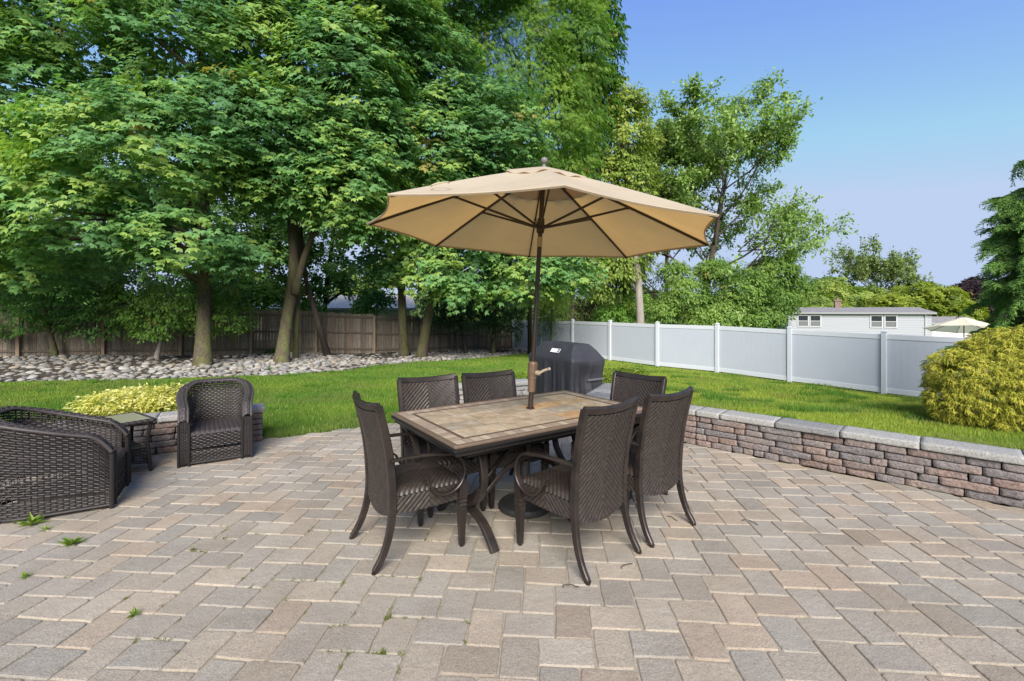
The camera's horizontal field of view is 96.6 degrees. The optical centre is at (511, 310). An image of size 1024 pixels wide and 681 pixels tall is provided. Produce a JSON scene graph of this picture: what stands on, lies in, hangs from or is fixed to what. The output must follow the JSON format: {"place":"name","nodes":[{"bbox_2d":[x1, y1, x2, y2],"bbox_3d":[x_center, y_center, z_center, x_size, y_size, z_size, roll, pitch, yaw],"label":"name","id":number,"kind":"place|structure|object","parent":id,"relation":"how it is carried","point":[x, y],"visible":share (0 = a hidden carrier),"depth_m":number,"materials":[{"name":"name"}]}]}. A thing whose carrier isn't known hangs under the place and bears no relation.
{"place":"outdoors","nodes":[
{"label":"outdoors","id":0,"kind":"place"},
{"bbox_2d":[0,348,526,381],"bbox_3d":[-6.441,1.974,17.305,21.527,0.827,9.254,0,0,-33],"label":"river gravel","id":1,"kind":"structure","parent":0,"point":[310,359],"depth_m":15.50,"materials":[{"name":"stone"}]},
{"bbox_2d":[8,366,20,368],"bbox_3d":[-13.969,1.626,12.812,0.268,0.124,0.237,-20,4,-30],"label":"river stone","id":2,"kind":"object","parent":1,"relation":"on","point":[14,367],"visible":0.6,"depth_m":12.74,"materials":[{"name":"grey stone"}]},
{"bbox_2d":[27,375,38,378],"bbox_3d":[-11.564,1.645,10.978,0.210,0.124,0.278,-15,18,10],"label":"river stone","id":3,"kind":"object","parent":1,"relation":"on","point":[33,376],"visible":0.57,"depth_m":10.96,"materials":[{"name":"grey stone"}]},
{"bbox_2d":[60,367,71,370],"bbox_3d":[-12.230,1.644,12.506,0.246,0.123,0.279,-11,24,-26],"label":"river stone","id":4,"kind":"object","parent":1,"relation":"on","point":[66,368],"visible":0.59,"depth_m":12.47,"materials":[{"name":"grey stone"}]},
{"bbox_2d":[0,246,144,356],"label":"yew shrub","id":5,"kind":"object","parent":1,"relation":"on","point":[41,303],"visible":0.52,"depth_m":15.12,"materials":[{"name":"green plant"}]},
{"bbox_2d":[85,374,97,376],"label":"river stone","id":6,"kind":"object","parent":1,"relation":"on","point":[90,375],"visible":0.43,"depth_m":11.38,"materials":[{"name":"grey stone"}]},
{"bbox_2d":[103,369,114,372],"bbox_3d":[-10.782,1.660,12.224,0.268,0.139,0.232,6,10,-22],"label":"river stone","id":7,"kind":"object","parent":1,"relation":"on","point":[108,370],"visible":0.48,"depth_m":12.16,"materials":[{"name":"grey stone"}]},
{"bbox_2d":[117,375,129,377],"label":"river stone","id":8,"kind":"object","parent":1,"relation":"on","point":[122,376],"visible":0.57,"depth_m":11.12,"materials":[{"name":"grey stone"}]},
{"bbox_2d":[118,366,129,369],"bbox_3d":[-11.020,1.668,12.969,0.279,0.115,0.280,19,4,-28],"label":"river stone","id":9,"kind":"object","parent":1,"relation":"on","point":[122,367],"visible":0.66,"depth_m":12.91,"materials":[{"name":"beige stone"}]},
{"bbox_2d":[120,369,133,372],"bbox_3d":[-10.462,1.663,12.390,0.291,0.116,0.264,-3,-5,-40],"label":"river stone","id":10,"kind":"object","parent":1,"relation":"on","point":[126,370],"visible":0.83,"depth_m":12.31,"materials":[{"name":"grey stone"}]},
{"bbox_2d":[0,0,309,366],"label":"maple tree","id":11,"kind":"object","parent":1,"relation":"on","point":[40,172],"visible":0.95,"depth_m":12.46,"materials":[{"name":"green plant"}]},
{"bbox_2d":[159,375,170,379],"bbox_3d":[-8.476,1.653,11.135,0.234,0.100,0.265,-11,-12,-16],"label":"river stone","id":12,"kind":"object","parent":1,"relation":"on","point":[166,376],"visible":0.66,"depth_m":11.07,"materials":[{"name":"grey stone"}]},
{"bbox_2d":[81,259,261,359],"bbox_3d":[-11.811,0.022,15.871,5.896,3.812,3.084,0,0,-11],"label":"yew shrub","id":13,"kind":"object","parent":1,"relation":"on","point":[148,295],"visible":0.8,"depth_m":15.31,"materials":[{"name":"plant"}]},
{"bbox_2d":[218,366,227,370],"bbox_3d":[-8.191,1.671,12.935,0.263,0.142,0.279,3,4,-20],"label":"river stone","id":14,"kind":"object","parent":1,"relation":"on","point":[223,368],"visible":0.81,"depth_m":12.85,"materials":[{"name":"grey stone"}]},
{"bbox_2d":[259,347,275,354],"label":"fern plant","id":15,"kind":"object","parent":1,"relation":"on","point":[269,350],"visible":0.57,"depth_m":18.39,"materials":[{"name":"green plant"}]},
{"bbox_2d":[300,225,330,355],"bbox_3d":[-7.463,-0.553,17.672,0.582,5.267,1.632,0,0,15],"label":"leaning trunk","id":16,"kind":"object","parent":1,"relation":"on","point":[323,341],"visible":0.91,"depth_m":17.23,"materials":[{"name":"brown plant"}]},
{"bbox_2d":[182,0,454,363],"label":"maple tree","id":17,"kind":"object","parent":1,"relation":"on","point":[320,31],"visible":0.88,"depth_m":13.99,"materials":[{"name":"green plant"}]},
{"bbox_2d":[411,278,496,352],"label":"dark cedar","id":18,"kind":"object","parent":1,"relation":"on","point":[461,321],"visible":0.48,"depth_m":21.00,"materials":[{"name":"green plant"}]},
{"bbox_2d":[340,0,609,356],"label":"maple tree","id":19,"kind":"object","parent":1,"relation":"on","point":[450,164],"visible":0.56,"depth_m":16.69,"materials":[{"name":"green plant"}]},
{"bbox_2d":[443,274,533,353],"bbox_3d":[-1.055,0.222,22.411,4.828,4.196,3.152,0,0,0],"label":"dark cedar","id":20,"kind":"object","parent":1,"relation":"on","point":[509,316],"visible":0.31,"depth_m":21.88,"materials":[{"name":"green plant"}]},
{"bbox_2d":[253,293,415,339],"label":"cream house","id":21,"kind":"structure","parent":0,"point":[340,304],"depth_m":35.73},
{"bbox_2d":[329,311,338,327],"bbox_3d":[-13.757,0.730,34.742,1.080,1.280,0.070,0,0,-17],"label":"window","id":22,"kind":"structure","parent":21,"relation":"in","point":[329,311],"depth_m":34.83,"materials":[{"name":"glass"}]},
{"bbox_2d":[0,321,1023,506],"bbox_3d":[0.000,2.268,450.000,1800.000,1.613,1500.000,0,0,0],"label":"lawn","id":23,"kind":"structure","parent":0,"point":[769,379],"depth_m":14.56,"materials":[{"name":"plant"}]},
{"bbox_2d":[0,127,86,304],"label":"background tree","id":24,"kind":"object","parent":23,"relation":"on","point":[72,248],"visible":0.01,"depth_m":29.82,"materials":[{"name":"green plant"}]},
{"bbox_2d":[0,101,234,308],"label":"background tree","id":25,"kind":"object","parent":23,"relation":"on","point":[102,210],"visible":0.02,"depth_m":24.50,"materials":[{"name":"green plant"}]},
{"bbox_2d":[62,379,190,416],"bbox_3d":[-4.575,1.262,5.580,1.146,0.762,1.016,0,0,0],"label":"euonymus shrub","id":26,"kind":"object","parent":23,"relation":"on","point":[123,399],"visible":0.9,"depth_m":5.44,"materials":[{"name":"yellow plant"}]},
{"bbox_2d":[44,403,264,456],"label":"garden wall","id":27,"kind":"structure","parent":23,"relation":"on","point":[163,436],"depth_m":5.13,"materials":[{"name":"grey stone"}]},
{"bbox_2d":[156,140,335,324],"bbox_3d":[-15.476,-4.185,26.903,10.164,12.671,7.289,0,0,0],"label":"background tree","id":28,"kind":"object","parent":23,"relation":"on","point":[264,288],"visible":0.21,"depth_m":25.61,"materials":[{"name":"green plant"}]},
{"bbox_2d":[0,306,511,356],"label":"wooden fence","id":29,"kind":"object","parent":23,"relation":"on","point":[257,340],"visible":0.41,"depth_m":18.45,"materials":[{"name":"brown wood"}]},
{"bbox_2d":[249,71,432,322],"bbox_3d":[-10.067,-6.498,27.810,12.016,17.326,7.095,0,0,0],"label":"background tree","id":30,"kind":"object","parent":23,"relation":"on","point":[365,300],"visible":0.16,"depth_m":26.24,"materials":[{"name":"green plant"}]},
{"bbox_2d":[329,259,413,294],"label":"background tree","id":31,"kind":"object","parent":23,"relation":"on","point":[391,287],"visible":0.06,"depth_m":49.70,"materials":[{"name":"green plant"}]},
{"bbox_2d":[383,100,560,312],"bbox_3d":[-2.268,-5.978,29.014,12.287,16.749,7.371,0,0,0],"label":"background tree","id":32,"kind":"object","parent":23,"relation":"on","point":[509,264],"depth_m":27.81,"materials":[{"name":"green plant"}]},
{"bbox_2d":[515,369,527,378],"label":"green shrub","id":33,"kind":"object","parent":23,"relation":"on","point":[517,374],"visible":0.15,"depth_m":8.42,"materials":[{"name":"green plant"}]},
{"bbox_2d":[512,312,532,342],"bbox_3d":[0.641,1.215,26.418,1.263,2.334,0.854,0,0,0],"label":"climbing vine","id":34,"kind":"object","parent":23,"relation":"on","point":[521,325],"visible":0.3,"depth_m":26.34,"materials":[{"name":"green plant"}]},
{"bbox_2d":[428,0,619,353],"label":"locust tree","id":35,"kind":"object","parent":23,"relation":"on","point":[554,68],"visible":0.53,"depth_m":19.82,"materials":[{"name":"green plant"}]},
{"bbox_2d":[36,280,1022,324],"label":"woodland","id":36,"kind":"object","parent":23,"relation":"on","point":[419,295],"visible":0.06,"depth_m":95.94,"materials":[{"name":"green plant"}]},
{"bbox_2d":[532,291,580,345],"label":"hanging willow","id":37,"kind":"object","parent":23,"relation":"on","point":[551,317],"visible":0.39,"depth_m":23.82,"materials":[{"name":"green plant"}]},
{"bbox_2d":[557,291,605,321],"bbox_3d":[4.203,0.528,27.026,3.357,3.882,2.277,0,0,0],"label":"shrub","id":38,"kind":"object","parent":23,"relation":"on","point":[585,311],"visible":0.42,"depth_m":26.57,"materials":[{"name":"green plant"}]},
{"bbox_2d":[532,0,631,320],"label":"linden tree","id":39,"kind":"object","parent":23,"relation":"on","point":[616,37],"visible":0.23,"depth_m":22.91,"materials":[{"name":"green plant"}]},
{"bbox_2d":[578,70,665,323],"bbox_3d":[5.604,-5.181,24.526,6.206,15.242,4.653,0,0,0],"label":"cottonwood tree","id":40,"kind":"object","parent":23,"relation":"on","point":[621,161],"visible":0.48,"depth_m":23.51,"materials":[{"name":"green plant"}]},
{"bbox_2d":[590,282,653,322],"bbox_3d":[6.191,0.389,25.317,3.747,4.115,2.779,0,0,-25],"label":"green shrub","id":41,"kind":"object","parent":23,"relation":"on","point":[617,316],"visible":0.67,"depth_m":24.82,"materials":[{"name":"green plant"}]},
{"bbox_2d":[602,363,649,382],"bbox_3d":[2.164,1.311,8.716,1.126,0.678,0.805,0,0,-40],"label":"green shrub","id":42,"kind":"object","parent":23,"relation":"on","point":[635,371],"visible":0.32,"depth_m":8.63,"materials":[{"name":"green plant"}]},
{"bbox_2d":[618,113,731,293],"bbox_3d":[10.213,-5.070,28.842,7.326,15.125,5.998,0,0,0],"label":"poplar tree","id":43,"kind":"object","parent":23,"relation":"on","point":[669,150],"visible":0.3,"depth_m":27.42,"materials":[{"name":"green plant"}]},
{"bbox_2d":[669,316,709,324],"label":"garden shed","id":44,"kind":"structure","parent":23,"relation":"on","point":[673,323],"depth_m":24.73,"materials":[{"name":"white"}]},
{"bbox_2d":[586,67,858,326],"bbox_3d":[11.383,-5.367,26.770,11.763,15.811,13.070,0,0,-23],"label":"poplar tree","id":45,"kind":"object","parent":23,"relation":"on","point":[746,143],"visible":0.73,"depth_m":24.76,"materials":[{"name":"green plant"}]},
{"bbox_2d":[644,254,821,328],"bbox_3d":[11.675,-0.272,24.074,10.054,5.579,4.323,0,0,0],"label":"leafy tree","id":46,"kind":"object","parent":23,"relation":"on","point":[758,306],"visible":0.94,"depth_m":23.48,"materials":[{"name":"green plant"}]},
{"bbox_2d":[512,319,990,396],"bbox_3d":[7.625,1.478,17.111,0.594,2.082,24.839,0,0,-39],"label":"vinyl fence","id":47,"kind":"object","parent":23,"relation":"on","point":[883,362],"visible":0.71,"depth_m":15.63,"materials":[{"name":"white plastic"}]},
{"bbox_2d":[791,275,892,306],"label":"background tree","id":48,"kind":"object","parent":23,"relation":"on","point":[830,291],"visible":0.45,"depth_m":54.01,"materials":[{"name":"green plant"}]},
{"bbox_2d":[778,298,936,335],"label":"white house","id":49,"kind":"structure","parent":23,"relation":"on","point":[837,317],"depth_m":42.43,"materials":[{"name":"white"}]},
{"bbox_2d":[797,315,808,326],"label":"window","id":50,"kind":"structure","parent":49,"relation":"in","point":[802,320],"depth_m":44.07,"materials":[{"name":"white glass"}]},
{"bbox_2d":[809,315,820,326],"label":"window","id":51,"kind":"structure","parent":49,"relation":"in","point":[814,320],"depth_m":43.69,"materials":[{"name":"white glass"}]},
{"bbox_2d":[870,315,882,327],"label":"window","id":52,"kind":"structure","parent":49,"relation":"in","point":[876,321],"depth_m":41.83,"materials":[{"name":"white glass"}]},
{"bbox_2d":[884,315,896,327],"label":"window","id":53,"kind":"structure","parent":49,"relation":"in","point":[890,321],"depth_m":41.42,"materials":[{"name":"white glass"}]},
{"bbox_2d":[822,233,932,292],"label":"airy tree","id":54,"kind":"object","parent":23,"relation":"on","point":[894,268],"visible":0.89,"depth_m":58.73,"materials":[{"name":"green plant"}]},
{"bbox_2d":[857,280,989,321],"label":"background tree","id":55,"kind":"object","parent":23,"relation":"on","point":[941,300],"visible":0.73,"depth_m":49.77,"materials":[{"name":"green plant"}]},
{"bbox_2d":[932,316,971,337],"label":"house wing","id":56,"kind":"structure","parent":23,"relation":"on","point":[938,319],"depth_m":42.41,"materials":[{"name":"white"}]},
{"bbox_2d":[924,317,988,336],"bbox_3d":[23.226,1.578,23.427,2.964,2.503,3.006,0,0,-34],"label":"patio umbrella","id":57,"kind":"object","parent":23,"relation":"on","point":[963,325],"visible":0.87,"depth_m":23.72,"materials":[{"name":"beige fabric"}]},
{"bbox_2d":[916,324,1023,432],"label":"golden cypress","id":58,"kind":"object","parent":23,"relation":"on","point":[967,357],"visible":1,"depth_m":6.09,"materials":[{"name":"yellow plant"}]},
{"bbox_2d":[916,160,1023,405],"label":"spruce tree","id":59,"kind":"object","parent":23,"relation":"on","point":[1003,243],"visible":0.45,"depth_m":9.10,"materials":[{"name":"green plant"}]},
{"bbox_2d":[947,276,1012,322],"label":"purple tree","id":60,"kind":"object","parent":23,"relation":"on","point":[969,285],"visible":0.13,"depth_m":56.66,"materials":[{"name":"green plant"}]},
{"bbox_2d":[0,423,1023,680],"bbox_3d":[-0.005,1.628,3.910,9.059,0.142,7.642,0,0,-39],"label":"patio","id":61,"kind":"structure","parent":0,"point":[266,479],"depth_m":2.65,"materials":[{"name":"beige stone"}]},
{"bbox_2d":[16,571,32,579],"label":"weed","id":62,"kind":"object","parent":61,"relation":"on","point":[24,575],"visible":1,"depth_m":2.70,"materials":[{"name":"green plant"}]},
{"bbox_2d":[13,511,50,526],"bbox_3d":[-3.557,1.542,3.394,0.204,0.092,0.196,0,0,0],"label":"weed","id":63,"kind":"object","parent":61,"relation":"on","point":[31,519],"visible":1,"depth_m":3.38,"materials":[{"name":"green plant"}]},
{"bbox_2d":[39,524,53,531],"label":"weed","id":64,"kind":"object","parent":61,"relation":"on","point":[45,528],"visible":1,"depth_m":3.29,"materials":[{"name":"green plant"}]},
{"bbox_2d":[0,406,130,522],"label":"wicker armchair","id":65,"kind":"object","parent":61,"relation":"on","point":[30,447],"visible":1,"depth_m":3.56,"materials":[{"name":"black wicker"}]},
{"bbox_2d":[55,535,86,546],"bbox_3d":[-2.981,1.554,3.091,0.167,0.063,0.130,0,0,-38],"label":"weed","id":66,"kind":"object","parent":61,"relation":"on","point":[67,541],"visible":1,"depth_m":3.08,"materials":[{"name":"green plant"}]},
{"bbox_2d":[68,411,156,483],"bbox_3d":[-3.926,1.336,4.480,0.557,0.531,0.557,0,0,34],"label":"side table","id":67,"kind":"object","parent":61,"relation":"on","point":[131,420],"visible":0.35,"depth_m":4.53,"materials":[{"name":"wicker"}]},
{"bbox_2d":[125,606,141,618],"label":"weed","id":68,"kind":"object","parent":61,"relation":"on","point":[135,611],"visible":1,"depth_m":2.36,"materials":[{"name":"green plant"}]},
{"bbox_2d":[176,377,253,467],"bbox_3d":[-3.296,1.199,5.088,0.731,0.812,0.710,0,0,-33],"label":"wicker armchair","id":69,"kind":"object","parent":61,"relation":"on","point":[223,417],"visible":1,"depth_m":4.97,"materials":[{"name":"black wicker"}]},
{"bbox_2d":[20,478,468,680],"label":"joint moss","id":70,"kind":"object","parent":61,"relation":"on","point":[381,651],"visible":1,"depth_m":2.36,"materials":[{"name":"green plant"}]},
{"bbox_2d":[349,390,467,575],"bbox_3d":[-0.725,1.077,3.117,0.644,1.034,0.612,0,0,-34],"label":"dining chair","id":71,"kind":"object","parent":61,"relation":"on","point":[392,489],"visible":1,"depth_m":2.95,"materials":[{"name":"brown wicker"}]},
{"bbox_2d":[397,373,487,526],"bbox_3d":[-0.597,1.083,3.741,0.612,1.034,0.644,0,0,-30],"label":"dining chair","id":72,"kind":"object","parent":61,"relation":"on","point":[414,393],"visible":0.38,"depth_m":3.85,"materials":[{"name":"brown wicker"}]},
{"bbox_2d":[458,379,528,403],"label":"garden wall","id":73,"kind":"structure","parent":61,"relation":"on","point":[521,387],"depth_m":7.38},
{"bbox_2d":[461,369,548,508],"bbox_3d":[-0.087,1.086,4.041,0.612,1.034,0.644,0,0,-30],"label":"dining chair","id":74,"kind":"object","parent":61,"relation":"on","point":[476,387],"visible":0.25,"depth_m":4.18,"materials":[{"name":"brown wicker"}]},
{"bbox_2d":[391,390,642,553],"bbox_3d":[0.100,1.194,3.600,1.790,0.797,1.075,0,0,-35],"label":"dining table","id":75,"kind":"object","parent":61,"relation":"on","point":[478,430],"visible":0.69,"depth_m":3.26,"materials":[{"name":"tile"}]},
{"bbox_2d":[367,157,718,518],"bbox_3d":[0.229,0.172,3.707,2.590,2.839,2.594,0,0,-24],"label":"patio umbrella","id":76,"kind":"object","parent":61,"relation":"on","point":[542,211],"visible":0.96,"depth_m":3.87,"materials":[{"name":"beige fabric"}]},
{"bbox_2d":[529,341,604,393],"bbox_3d":[0.925,1.091,7.936,0.773,1.082,1.343,0,0,-30],"label":"covered grill","id":77,"kind":"object","parent":61,"relation":"on","point":[576,367],"visible":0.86,"depth_m":7.49,"materials":[{"name":"black fabric"}]},
{"bbox_2d":[514,395,641,585],"bbox_3d":[0.441,1.077,3.027,0.612,1.034,0.644,0,0,-41],"label":"dining chair","id":78,"kind":"object","parent":61,"relation":"on","point":[587,483],"visible":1,"depth_m":2.85,"materials":[{"name":"brown wicker"}]},
{"bbox_2d":[571,370,668,509],"bbox_3d":[0.943,1.085,3.946,0.644,1.034,0.612,0,0,-41],"label":"dining chair","id":79,"kind":"object","parent":61,"relation":"on","point":[625,386],"visible":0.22,"depth_m":4.12,"materials":[{"name":"brown wicker"}]},
{"bbox_2d":[627,386,695,547],"bbox_3d":[0.960,1.081,3.446,0.612,1.034,0.644,0,0,-38],"label":"dining chair","id":80,"kind":"object","parent":61,"relation":"on","point":[655,462],"visible":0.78,"depth_m":3.21,"materials":[{"name":"brown wicker"}]},
{"bbox_2d":[586,383,1023,507],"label":"garden wall","id":81,"kind":"structure","parent":61,"relation":"on","point":[990,473],"depth_m":4.33,"materials":[{"name":"grey stone"}]},
{"bbox_2d":[1,0,1023,301],"label":"sky","id":82,"kind":"structure","parent":0,"point":[918,122],"materials":[{"name":"blue"}]}
]}

